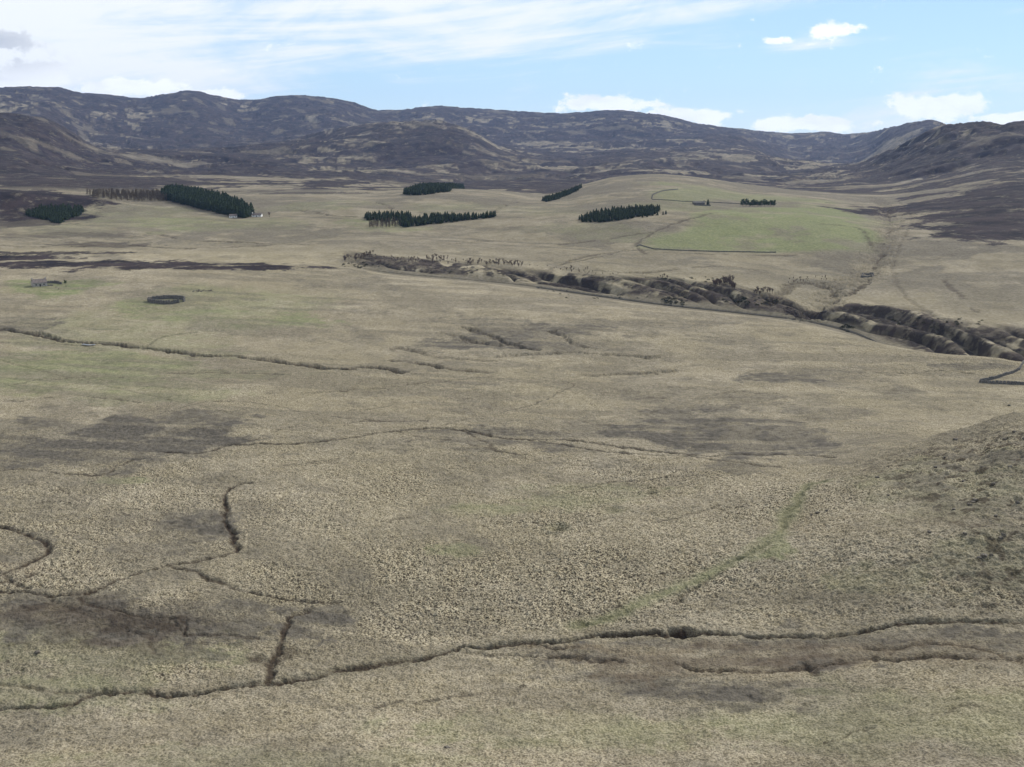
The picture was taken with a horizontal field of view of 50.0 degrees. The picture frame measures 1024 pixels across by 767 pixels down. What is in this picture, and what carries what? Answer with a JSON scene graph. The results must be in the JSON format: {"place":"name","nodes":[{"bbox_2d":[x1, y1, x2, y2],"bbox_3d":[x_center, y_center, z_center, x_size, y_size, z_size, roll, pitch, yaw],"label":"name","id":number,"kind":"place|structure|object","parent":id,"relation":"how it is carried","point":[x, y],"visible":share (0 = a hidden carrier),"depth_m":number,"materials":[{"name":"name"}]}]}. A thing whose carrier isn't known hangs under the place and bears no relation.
{"place":"outdoors","nodes":[
{"label":"outdoors","id":0,"kind":"place"},
{"bbox_2d":[0,86,1023,766],"bbox_3d":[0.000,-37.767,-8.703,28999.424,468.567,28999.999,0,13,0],"label":"moorland ground","id":1,"kind":"structure","parent":0,"point":[288,490],"depth_m":470.40,"materials":[{"name":"beige plant"}]},
{"bbox_2d":[31,277,46,286],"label":"cottage","id":2,"kind":"structure","parent":1,"relation":"on","point":[38,282],"depth_m":885.27,"materials":[{"name":"stone"}]},
{"bbox_2d":[47,280,61,283],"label":"ruined wall","id":3,"kind":"structure","parent":1,"relation":"on","point":[55,281],"depth_m":901.19,"materials":[{"name":"stone"}]},
{"bbox_2d":[147,295,185,303],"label":"sheepfold","id":4,"kind":"object","parent":1,"relation":"on","point":[152,299],"visible":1,"depth_m":825.71,"materials":[{"name":"stone"}]},
{"bbox_2d":[182,195,186,204],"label":"conifer tree","id":5,"kind":"object","parent":1,"relation":"on","point":[184,199],"visible":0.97,"depth_m":1581.27,"materials":[{"name":"green plant"}]},
{"bbox_2d":[216,202,221,213],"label":"conifer tree","id":6,"kind":"object","parent":1,"relation":"on","point":[219,209],"visible":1,"depth_m":1471.74,"materials":[{"name":"green plant"}]},
{"bbox_2d":[229,214,236,217],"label":"white cottage","id":7,"kind":"structure","parent":1,"relation":"on","point":[232,215],"depth_m":1429.48,"materials":[{"name":"stone"}]},
{"bbox_2d":[241,208,245,217],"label":"conifer tree","id":8,"kind":"object","parent":1,"relation":"on","point":[243,215],"visible":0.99,"depth_m":1422.41,"materials":[{"name":"green plant"}]},
{"bbox_2d":[244,206,249,216],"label":"conifer tree","id":9,"kind":"object","parent":1,"relation":"on","point":[246,213],"visible":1,"depth_m":1429.20,"materials":[{"name":"green plant"}]},
{"bbox_2d":[252,212,262,216],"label":"white cottage","id":10,"kind":"structure","parent":1,"relation":"on","point":[257,214],"depth_m":1435.72,"materials":[{"name":"paint"}]},
{"bbox_2d":[25,182,660,225],"bbox_3d":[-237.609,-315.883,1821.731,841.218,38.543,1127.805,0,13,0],"label":"conifer forest","id":11,"kind":"object","parent":1,"relation":"on","point":[59,212],"visible":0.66,"depth_m":1471.05,"materials":[{"name":"green plant"}]},
{"bbox_2d":[651,189,677,198],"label":"field wall","id":12,"kind":"structure","parent":1,"relation":"on","point":[663,190],"depth_m":1571.46,"materials":[{"name":"stone"}]},
{"bbox_2d":[692,201,704,204],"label":"ruined farmhouse","id":13,"kind":"object","parent":1,"relation":"on","point":[699,202],"visible":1,"depth_m":1416.08,"materials":[{"name":"stone"}]},
{"bbox_2d":[652,199,753,204],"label":"field wall","id":14,"kind":"structure","parent":1,"relation":"on","point":[692,201],"depth_m":1447.48,"materials":[{"name":"stone"}]},
{"bbox_2d":[637,244,775,252],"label":"field wall","id":15,"kind":"structure","parent":1,"relation":"on","point":[705,250],"depth_m":1109.40,"materials":[{"name":"stone"}]},
{"bbox_2d":[861,272,873,277],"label":"sheep pen","id":16,"kind":"object","parent":1,"relation":"on","point":[863,275],"visible":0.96,"depth_m":1008.03,"materials":[{"name":"stone"}]},
{"bbox_2d":[979,380,1023,384],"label":"stone wall","id":17,"kind":"structure","parent":1,"relation":"on","point":[1003,382],"depth_m":568.21,"materials":[{"name":"grey stone"}]},
{"bbox_2d":[980,360,1023,380],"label":"stone wall","id":18,"kind":"structure","parent":1,"relation":"on","point":[1003,374],"depth_m":589.76,"materials":[{"name":"grey stone"}]},
{"bbox_2d":[0,0,1023,133],"label":"sky","id":19,"kind":"structure","parent":0,"point":[784,66],"materials":[{"name":"blue"}]},
{"bbox_2d":[538,287,875,341],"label":"river","id":20,"kind":"structure","parent":0,"point":[710,309],"depth_m":906.66,"materials":[{"name":"grey liquid"}]}
]}

